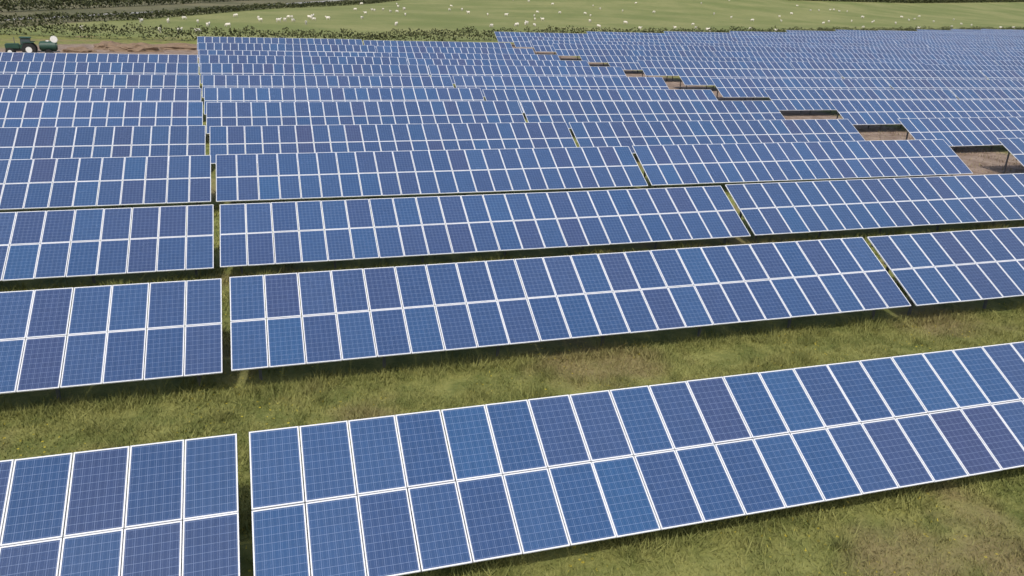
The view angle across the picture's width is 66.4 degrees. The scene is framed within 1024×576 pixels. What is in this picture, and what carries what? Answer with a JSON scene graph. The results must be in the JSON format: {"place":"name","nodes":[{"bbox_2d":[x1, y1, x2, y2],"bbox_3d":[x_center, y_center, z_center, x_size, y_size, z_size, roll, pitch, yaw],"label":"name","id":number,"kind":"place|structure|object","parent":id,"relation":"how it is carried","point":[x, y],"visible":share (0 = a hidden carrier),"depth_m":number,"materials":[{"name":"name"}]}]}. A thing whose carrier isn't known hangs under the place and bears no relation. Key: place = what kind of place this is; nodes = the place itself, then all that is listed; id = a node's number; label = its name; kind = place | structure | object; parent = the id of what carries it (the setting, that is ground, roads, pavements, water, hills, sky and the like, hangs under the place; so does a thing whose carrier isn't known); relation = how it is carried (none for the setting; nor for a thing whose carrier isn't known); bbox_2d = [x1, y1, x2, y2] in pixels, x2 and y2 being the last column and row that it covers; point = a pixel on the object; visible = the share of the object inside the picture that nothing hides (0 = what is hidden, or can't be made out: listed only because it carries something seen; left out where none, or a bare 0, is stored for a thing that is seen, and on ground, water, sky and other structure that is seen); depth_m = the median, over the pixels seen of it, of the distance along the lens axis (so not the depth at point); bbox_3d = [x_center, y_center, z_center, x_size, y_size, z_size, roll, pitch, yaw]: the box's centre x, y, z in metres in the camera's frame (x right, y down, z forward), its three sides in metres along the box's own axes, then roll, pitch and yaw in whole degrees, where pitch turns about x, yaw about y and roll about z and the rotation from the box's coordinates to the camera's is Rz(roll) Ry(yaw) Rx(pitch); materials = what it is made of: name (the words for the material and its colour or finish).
{"place":"outdoors","nodes":[
{"label":"outdoors","id":0,"kind":"place"},
{"bbox_2d":[8,0,338,19],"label":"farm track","id":1,"kind":"structure","parent":0,"point":[181,10],"depth_m":205.49,"materials":[{"name":"brown soil"}]},
{"bbox_2d":[0,0,1023,575],"bbox_3d":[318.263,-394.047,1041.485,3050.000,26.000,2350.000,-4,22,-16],"label":"ground","id":2,"kind":"structure","parent":0,"point":[610,14],"depth_m":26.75,"materials":[{"name":"green plant"}]},
{"bbox_2d":[4,37,37,52],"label":"tractor","id":3,"kind":"object","parent":2,"relation":"on","point":[26,45],"visible":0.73,"depth_m":97.40,"materials":[{"name":"green paint"}]},
{"bbox_2d":[37,36,59,52],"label":"water bowser","id":4,"kind":"object","parent":2,"relation":"on","point":[48,46],"visible":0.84,"depth_m":98.81,"materials":[{"name":"green paint"}]},
{"bbox_2d":[62,46,96,51],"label":"soil heap","id":5,"kind":"object","parent":2,"relation":"on","point":[78,49],"visible":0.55,"depth_m":104.81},
{"bbox_2d":[0,52,197,72],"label":"solar panel array","id":6,"kind":"object","parent":2,"relation":"on","point":[78,57],"visible":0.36,"depth_m":80.69,"materials":[{"name":"glass"}]},
{"bbox_2d":[0,61,198,81],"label":"solar panel array","id":7,"kind":"object","parent":2,"relation":"on","point":[22,67],"visible":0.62,"depth_m":73.23,"materials":[{"name":"glass"}]},
{"bbox_2d":[0,74,199,100],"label":"solar panel array","id":8,"kind":"object","parent":2,"relation":"on","point":[81,81],"visible":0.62,"depth_m":65.82,"materials":[{"name":"glass"}]},
{"bbox_2d":[0,88,200,113],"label":"solar panel array","id":9,"kind":"object","parent":2,"relation":"on","point":[96,94],"visible":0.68,"depth_m":58.52,"materials":[{"name":"glass"}]},
{"bbox_2d":[0,102,202,133],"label":"solar panel array","id":10,"kind":"object","parent":2,"relation":"on","point":[26,114],"visible":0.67,"depth_m":50.77,"materials":[{"name":"glass"}]},
{"bbox_2d":[0,125,205,164],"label":"solar panel array","id":11,"kind":"object","parent":2,"relation":"on","point":[66,142],"visible":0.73,"depth_m":43.37,"materials":[{"name":"glass"}]},
{"bbox_2d":[0,155,210,210],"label":"solar panel array","id":12,"kind":"object","parent":2,"relation":"on","point":[34,179],"visible":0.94,"depth_m":36.16,"materials":[{"name":"glass"}]},
{"bbox_2d":[0,204,213,283],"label":"solar panel array","id":13,"kind":"object","parent":2,"relation":"on","point":[88,253],"visible":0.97,"depth_m":28.44,"materials":[{"name":"glass"}]},
{"bbox_2d":[93,41,121,49],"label":"soil heap","id":14,"kind":"object","parent":2,"relation":"on","point":[104,45],"visible":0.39,"depth_m":109.71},
{"bbox_2d":[0,278,221,400],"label":"solar panel array","id":15,"kind":"object","parent":2,"relation":"on","point":[39,321],"visible":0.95,"depth_m":20.93,"materials":[{"name":"glass"}]},
{"bbox_2d":[0,434,239,575],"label":"solar panel array","id":16,"kind":"object","parent":2,"relation":"on","point":[155,510],"visible":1,"depth_m":14.03,"materials":[{"name":"glass"}]},
{"bbox_2d":[0,0,239,11],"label":"hedge","id":17,"kind":"object","parent":2,"relation":"on","point":[55,4],"visible":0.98,"depth_m":210.83,"materials":[{"name":"green plant"}]},
{"bbox_2d":[108,42,163,51],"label":"soil heap","id":18,"kind":"object","parent":2,"relation":"on","point":[139,47],"visible":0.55,"depth_m":107.97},
{"bbox_2d":[153,43,196,49],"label":"soil heap","id":19,"kind":"object","parent":2,"relation":"on","point":[176,46],"visible":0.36,"depth_m":113.35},
{"bbox_2d":[0,0,396,23],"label":"hedge","id":20,"kind":"object","parent":2,"relation":"on","point":[168,13],"visible":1,"depth_m":193.42,"materials":[{"name":"green plant"}]},
{"bbox_2d":[197,36,362,51],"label":"solar panel array","id":21,"kind":"object","parent":2,"relation":"on","point":[200,39],"visible":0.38,"depth_m":109.32,"materials":[{"name":"glass"}]},
{"bbox_2d":[198,43,375,57],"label":"solar panel array","id":22,"kind":"object","parent":2,"relation":"on","point":[281,47],"visible":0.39,"depth_m":101.75,"materials":[{"name":"glass"}]},
{"bbox_2d":[199,50,389,66],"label":"solar panel array","id":23,"kind":"object","parent":2,"relation":"on","point":[285,53],"visible":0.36,"depth_m":94.24,"materials":[{"name":"glass"}]},
{"bbox_2d":[200,55,407,73],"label":"solar panel array","id":24,"kind":"object","parent":2,"relation":"on","point":[250,59],"visible":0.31,"depth_m":86.38,"materials":[{"name":"glass"}]},
{"bbox_2d":[201,63,428,87],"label":"solar panel array","id":25,"kind":"object","parent":2,"relation":"on","point":[358,70],"visible":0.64,"depth_m":78.66,"materials":[{"name":"glass"}]},
{"bbox_2d":[202,75,453,97],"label":"solar panel array","id":26,"kind":"object","parent":2,"relation":"on","point":[244,81],"visible":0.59,"depth_m":70.97,"materials":[{"name":"glass"}]},
{"bbox_2d":[204,88,483,115],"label":"solar panel array","id":27,"kind":"object","parent":2,"relation":"on","point":[336,95],"visible":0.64,"depth_m":63.34,"materials":[{"name":"glass"}]},
{"bbox_2d":[206,101,525,133],"bbox_3d":[-9.848,-11.583,55.735,22.200,2.910,2.959,-4,23,-16],"label":"solar panel array","id":28,"kind":"object","parent":2,"relation":"on","point":[362,112],"visible":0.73,"depth_m":55.45,"materials":[{"name":"glass"}]},
{"bbox_2d":[210,122,576,163],"bbox_3d":[-6.693,-8.383,48.142,22.205,2.912,2.960,-4,22,-16],"label":"solar panel array","id":29,"kind":"object","parent":2,"relation":"on","point":[457,136],"visible":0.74,"depth_m":47.84,"materials":[{"name":"glass"}]},
{"bbox_2d":[216,146,647,203],"bbox_3d":[-3.600,-5.464,40.912,22.204,2.911,2.959,-4,23,-16],"label":"solar panel array","id":30,"kind":"object","parent":2,"relation":"on","point":[505,170],"visible":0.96,"depth_m":40.30,"materials":[{"name":"glass"}]},
{"bbox_2d":[363,40,511,51],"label":"solar panel array","id":31,"kind":"object","parent":2,"relation":"on","point":[375,43],"visible":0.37,"depth_m":115.74,"materials":[{"name":"glass"}]},
{"bbox_2d":[376,46,534,57],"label":"solar panel array","id":32,"kind":"object","parent":2,"relation":"on","point":[407,49],"visible":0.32,"depth_m":108.11,"materials":[{"name":"glass"}]},
{"bbox_2d":[391,52,559,64],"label":"solar panel array","id":33,"kind":"object","parent":2,"relation":"on","point":[473,55],"visible":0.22,"depth_m":100.56,"materials":[{"name":"glass"}]},
{"bbox_2d":[220,186,750,273],"bbox_3d":[-0.438,-2.174,32.938,22.206,2.912,2.960,-4,22,-16],"label":"solar panel array","id":34,"kind":"object","parent":2,"relation":"on","point":[581,219],"visible":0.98,"depth_m":32.24,"materials":[{"name":"glass"}]},
{"bbox_2d":[408,58,588,75],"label":"solar panel array","id":35,"kind":"object","parent":2,"relation":"on","point":[472,62],"visible":0.32,"depth_m":92.78,"materials":[{"name":"glass"}]},
{"bbox_2d":[0,18,1023,40],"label":"hedge","id":36,"kind":"object","parent":2,"relation":"on","point":[316,35],"visible":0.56,"depth_m":133.67,"materials":[{"name":"green plant"}]},
{"bbox_2d":[428,65,626,83],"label":"solar panel array","id":37,"kind":"object","parent":2,"relation":"on","point":[451,71],"visible":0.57,"depth_m":84.93,"materials":[{"name":"glass"}]},
{"bbox_2d":[494,32,606,42],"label":"solar panel array","id":38,"kind":"object","parent":2,"relation":"on","point":[503,37],"visible":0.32,"depth_m":146.12,"materials":[{"name":"glass"}]},
{"bbox_2d":[453,76,668,96],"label":"solar panel array","id":39,"kind":"object","parent":2,"relation":"on","point":[542,82],"visible":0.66,"depth_m":77.30,"materials":[{"name":"glass"}]},
{"bbox_2d":[229,237,910,380],"bbox_3d":[2.748,0.763,25.185,22.202,2.910,2.960,-4,22,-16],"label":"solar panel array","id":40,"kind":"object","parent":2,"relation":"on","point":[603,295],"visible":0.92,"depth_m":24.35,"materials":[{"name":"glass"}]},
{"bbox_2d":[511,36,628,49],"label":"solar panel array","id":41,"kind":"object","parent":2,"relation":"on","point":[519,41],"visible":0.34,"depth_m":138.15,"materials":[{"name":"glass"}]},
{"bbox_2d":[531,40,653,54],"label":"solar panel array","id":42,"kind":"object","parent":2,"relation":"on","point":[542,45],"visible":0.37,"depth_m":130.22,"materials":[{"name":"glass"}]},
{"bbox_2d":[482,89,717,112],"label":"solar panel array","id":43,"kind":"object","parent":2,"relation":"on","point":[536,95],"visible":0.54,"depth_m":69.80,"materials":[{"name":"glass"}]},
{"bbox_2d":[552,43,683,59],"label":"solar panel array","id":44,"kind":"object","parent":2,"relation":"on","point":[565,50],"visible":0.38,"depth_m":123.17,"materials":[{"name":"glass"}]},
{"bbox_2d":[586,31,685,37],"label":"solar panel array","id":45,"kind":"object","parent":2,"relation":"on","point":[632,33],"visible":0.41,"depth_m":160.76,"materials":[{"name":"glass"}]},
{"bbox_2d":[249,341,1023,575],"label":"solar panel array","id":46,"kind":"object","parent":2,"relation":"on","point":[841,446],"visible":0.98,"depth_m":16.46,"materials":[{"name":"glass"}]},
{"bbox_2d":[576,49,715,66],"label":"solar panel array","id":47,"kind":"object","parent":2,"relation":"on","point":[593,55],"visible":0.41,"depth_m":115.49,"materials":[{"name":"glass"}]},
{"bbox_2d":[520,101,785,132],"bbox_3d":[11.615,-13.134,62.052,22.202,2.910,2.960,-4,22,-16],"label":"solar panel array","id":48,"kind":"object","parent":2,"relation":"on","point":[588,111],"visible":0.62,"depth_m":61.80,"materials":[{"name":"glass"}]},
{"bbox_2d":[607,35,710,41],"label":"solar panel array","id":49,"kind":"object","parent":2,"relation":"on","point":[628,37],"visible":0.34,"depth_m":153.13,"materials":[{"name":"glass"}]},
{"bbox_2d":[604,55,749,73],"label":"solar panel array","id":50,"kind":"object","parent":2,"relation":"on","point":[627,62],"visible":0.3,"depth_m":107.47,"materials":[{"name":"glass"}]},
{"bbox_2d":[629,39,736,44],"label":"solar panel array","id":51,"kind":"object","parent":2,"relation":"on","point":[677,41],"visible":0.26,"depth_m":145.57,"materials":[{"name":"glass"}]},
{"bbox_2d":[664,31,752,35],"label":"solar panel array","id":52,"kind":"object","parent":2,"relation":"on","point":[716,33],"visible":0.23,"depth_m":174.99,"materials":[{"name":"glass"}]},
{"bbox_2d":[654,42,766,50],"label":"solar panel array","id":53,"kind":"object","parent":2,"relation":"on","point":[703,44],"visible":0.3,"depth_m":137.83,"materials":[{"name":"glass"}]},
{"bbox_2d":[637,60,792,80],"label":"solar panel array","id":54,"kind":"object","parent":2,"relation":"on","point":[657,68],"visible":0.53,"depth_m":100.09,"materials":[{"name":"glass"}]},
{"bbox_2d":[569,119,864,160],"bbox_3d":[14.775,-9.959,54.447,22.202,2.911,2.962,-4,21,-16],"label":"solar panel array","id":55,"kind":"object","parent":2,"relation":"on","point":[630,134],"visible":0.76,"depth_m":54.15,"materials":[{"name":"glass"}]},
{"bbox_2d":[686,34,777,39],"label":"solar panel array","id":56,"kind":"object","parent":2,"relation":"on","point":[744,36],"visible":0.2,"depth_m":167.26,"materials":[{"name":"glass"}]},
{"bbox_2d":[682,45,801,55],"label":"solar panel array","id":57,"kind":"object","parent":2,"relation":"on","point":[742,49],"visible":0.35,"depth_m":130.15,"materials":[{"name":"glass"}]},
{"bbox_2d":[674,68,842,90],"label":"solar panel array","id":58,"kind":"object","parent":2,"relation":"on","point":[695,76],"visible":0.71,"depth_m":92.73,"materials":[{"name":"glass"}]},
{"bbox_2d":[710,37,807,43],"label":"solar panel array","id":59,"kind":"object","parent":2,"relation":"on","point":[757,39],"visible":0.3,"depth_m":159.36,"materials":[{"name":"glass"}]},
{"bbox_2d":[730,31,809,34],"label":"solar panel array","id":60,"kind":"object","parent":2,"relation":"on","point":[795,33],"visible":0.19,"depth_m":188.84,"materials":[{"name":"glass"}]},
{"bbox_2d":[713,51,838,61],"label":"solar panel array","id":61,"kind":"object","parent":2,"relation":"on","point":[768,54],"visible":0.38,"depth_m":122.50,"materials":[{"name":"glass"}]},
{"bbox_2d":[736,41,835,46],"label":"solar panel array","id":62,"kind":"object","parent":2,"relation":"on","point":[777,43],"visible":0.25,"depth_m":151.91,"materials":[{"name":"glass"}]},
{"bbox_2d":[752,33,834,37],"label":"solar panel array","id":63,"kind":"object","parent":2,"relation":"on","point":[789,34],"visible":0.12,"depth_m":180.79,"materials":[{"name":"glass"}]},
{"bbox_2d":[711,78,891,100],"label":"solar panel array","id":64,"kind":"object","parent":2,"relation":"on","point":[739,87],"visible":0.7,"depth_m":84.50,"materials":[{"name":"glass"}]},
{"bbox_2d":[632,139,972,187],"bbox_3d":[17.866,-7.055,47.211,22.202,2.910,2.960,-4,23,-16],"label":"solar panel array","id":65,"kind":"object","parent":2,"relation":"on","point":[696,164],"visible":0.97,"depth_m":46.63,"materials":[{"name":"glass"}]},
{"bbox_2d":[749,57,879,68],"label":"solar panel array","id":66,"kind":"object","parent":2,"relation":"on","point":[771,59],"visible":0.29,"depth_m":114.71,"materials":[{"name":"glass"}]},
{"bbox_2d":[766,44,869,52],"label":"solar panel array","id":67,"kind":"object","parent":2,"relation":"on","point":[821,46],"visible":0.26,"depth_m":144.38,"materials":[{"name":"glass"}]},
{"bbox_2d":[778,35,864,40],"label":"solar panel array","id":68,"kind":"object","parent":2,"relation":"on","point":[819,37],"visible":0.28,"depth_m":173.35,"materials":[{"name":"glass"}]},
{"bbox_2d":[786,30,859,34],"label":"solar panel array","id":69,"kind":"object","parent":2,"relation":"on","point":[809,32],"visible":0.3,"depth_m":202.69,"materials":[{"name":"glass"}]},
{"bbox_2d":[810,33,885,36],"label":"solar panel array","id":70,"kind":"object","parent":2,"relation":"on","point":[838,34],"visible":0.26,"depth_m":194.99,"materials":[{"name":"glass"}]},
{"bbox_2d":[806,39,894,45],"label":"solar panel array","id":71,"kind":"object","parent":2,"relation":"on","point":[835,41],"visible":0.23,"depth_m":165.60,"materials":[{"name":"glass"}]},
{"bbox_2d":[799,47,908,57],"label":"solar panel array","id":72,"kind":"object","parent":2,"relation":"on","point":[851,50],"visible":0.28,"depth_m":136.38,"materials":[{"name":"glass"}]},
{"bbox_2d":[790,62,929,76],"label":"solar panel array","id":73,"kind":"object","parent":2,"relation":"on","point":[851,66],"visible":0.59,"depth_m":106.97,"materials":[{"name":"glass"}]},
{"bbox_2d":[763,89,957,114],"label":"solar panel array","id":74,"kind":"object","parent":2,"relation":"on","point":[798,99],"visible":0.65,"depth_m":76.80,"materials":[{"name":"glass"}]},
{"bbox_2d":[836,30,902,32],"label":"solar panel array","id":75,"kind":"object","parent":2,"relation":"on","point":[870,31],"visible":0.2,"depth_m":216.68,"materials":[{"name":"glass"}]},
{"bbox_2d":[725,173,1023,242],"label":"solar panel array","id":76,"kind":"object","parent":2,"relation":"on","point":[797,207],"visible":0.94,"depth_m":37.97,"materials":[{"name":"glass"}]},
{"bbox_2d":[836,43,928,47],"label":"solar panel array","id":77,"kind":"object","parent":2,"relation":"on","point":[879,45],"visible":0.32,"depth_m":158.21,"materials":[{"name":"glass"}]},
{"bbox_2d":[836,53,950,62],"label":"solar panel array","id":78,"kind":"object","parent":2,"relation":"on","point":[888,56],"visible":0.39,"depth_m":128.70,"materials":[{"name":"glass"}]},
{"bbox_2d":[859,32,928,35],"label":"solar panel array","id":79,"kind":"object","parent":2,"relation":"on","point":[906,34],"visible":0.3,"depth_m":209.20,"materials":[{"name":"glass"}]},
{"bbox_2d":[864,38,943,43],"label":"solar panel array","id":80,"kind":"object","parent":2,"relation":"on","point":[891,39],"visible":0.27,"depth_m":179.52,"materials":[{"name":"glass"}]},
{"bbox_2d":[799,0,1023,2],"bbox_3d":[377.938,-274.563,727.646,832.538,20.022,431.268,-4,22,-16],"label":"hedge","id":81,"kind":"object","parent":2,"relation":"on","point":[931,1],"visible":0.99,"depth_m":584.24,"materials":[{"name":"green plant"}]},
{"bbox_2d":[837,69,987,85],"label":"solar panel array","id":82,"kind":"object","parent":2,"relation":"on","point":[917,74],"visible":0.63,"depth_m":99.53,"materials":[{"name":"glass"}]},
{"bbox_2d":[870,47,964,53],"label":"solar panel array","id":83,"kind":"object","parent":2,"relation":"on","point":[918,48],"visible":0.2,"depth_m":150.64,"materials":[{"name":"glass"}]},
{"bbox_2d":[829,100,1023,130],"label":"solar panel array","id":84,"kind":"object","parent":2,"relation":"on","point":[871,112],"visible":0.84,"depth_m":69.17,"materials":[{"name":"glass"}]},
{"bbox_2d":[902,31,965,35],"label":"solar panel array","id":85,"kind":"object","parent":2,"relation":"on","point":[932,32],"visible":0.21,"depth_m":222.99,"materials":[{"name":"glass"}]},
{"bbox_2d":[894,41,977,45],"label":"solar panel array","id":86,"kind":"object","parent":2,"relation":"on","point":[933,43],"visible":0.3,"depth_m":171.87,"materials":[{"name":"glass"}]},
{"bbox_2d":[878,59,996,64],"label":"solar panel array","id":87,"kind":"object","parent":2,"relation":"on","point":[956,62],"visible":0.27,"depth_m":121.46,"materials":[{"name":"glass"}]},
{"bbox_2d":[867,227,1023,315],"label":"solar panel array","id":88,"kind":"object","parent":2,"relation":"on","point":[985,265],"visible":0.95,"depth_m":28.95,"materials":[{"name":"glass"}]},
{"bbox_2d":[916,29,974,32],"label":"solar panel array","id":89,"kind":"object","parent":2,"relation":"on","point":[946,31],"visible":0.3,"depth_m":244.64,"materials":[{"name":"glass"}]},
{"bbox_2d":[885,79,1023,96],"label":"solar panel array","id":90,"kind":"object","parent":2,"relation":"on","point":[941,84],"visible":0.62,"depth_m":91.13,"materials":[{"name":"glass"}]},
{"bbox_2d":[907,50,1007,59],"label":"solar panel array","id":91,"kind":"object","parent":2,"relation":"on","point":[976,53],"visible":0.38,"depth_m":142.89,"materials":[{"name":"glass"}]},
{"bbox_2d":[898,117,1023,151],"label":"solar panel array","id":92,"kind":"object","parent":2,"relation":"on","point":[973,131],"visible":0.83,"depth_m":60.12,"materials":[{"name":"glass"}]},
{"bbox_2d":[927,45,1012,50],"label":"solar panel array","id":93,"kind":"object","parent":2,"relation":"on","point":[969,46],"visible":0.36,"depth_m":164.61,"materials":[{"name":"glass"}]},
{"bbox_2d":[926,64,1023,78],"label":"solar panel array","id":94,"kind":"object","parent":2,"relation":"on","point":[977,67],"visible":0.3,"depth_m":113.04,"materials":[{"name":"glass"}]},
{"bbox_2d":[951,29,1004,31],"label":"solar panel array","id":95,"kind":"object","parent":2,"relation":"on","point":[978,30],"visible":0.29,"depth_m":258.48,"materials":[{"name":"glass"}]},
{"bbox_2d":[948,55,1023,64],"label":"solar panel array","id":96,"kind":"object","parent":2,"relation":"on","point":[975,57],"visible":0.27,"depth_m":134.25,"materials":[{"name":"glass"}]},
{"bbox_2d":[950,89,1023,99],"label":"solar panel array","id":97,"kind":"object","parent":2,"relation":"on","point":[989,94],"visible":0.63,"depth_m":82.28,"materials":[{"name":"glass"}]},
{"bbox_2d":[963,48,1023,51],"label":"solar panel array","id":98,"kind":"object","parent":2,"relation":"on","point":[1003,50],"visible":0.23,"depth_m":156.04,"materials":[{"name":"glass"}]},
{"bbox_2d":[980,70,1023,79],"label":"solar panel array","id":99,"kind":"object","parent":2,"relation":"on","point":[1001,75],"visible":0.59,"depth_m":103.57,"materials":[{"name":"glass"}]},
{"bbox_2d":[994,60,1023,65],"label":"solar panel array","id":100,"kind":"object","parent":2,"relation":"on","point":[1009,63],"visible":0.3,"depth_m":125.28,"materials":[{"name":"glass"}]},
{"bbox_2d":[997,138,1023,172],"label":"solar panel array","id":101,"kind":"object","parent":2,"relation":"on","point":[1014,147],"visible":0.88,"depth_m":52.14,"materials":[{"name":"glass"}]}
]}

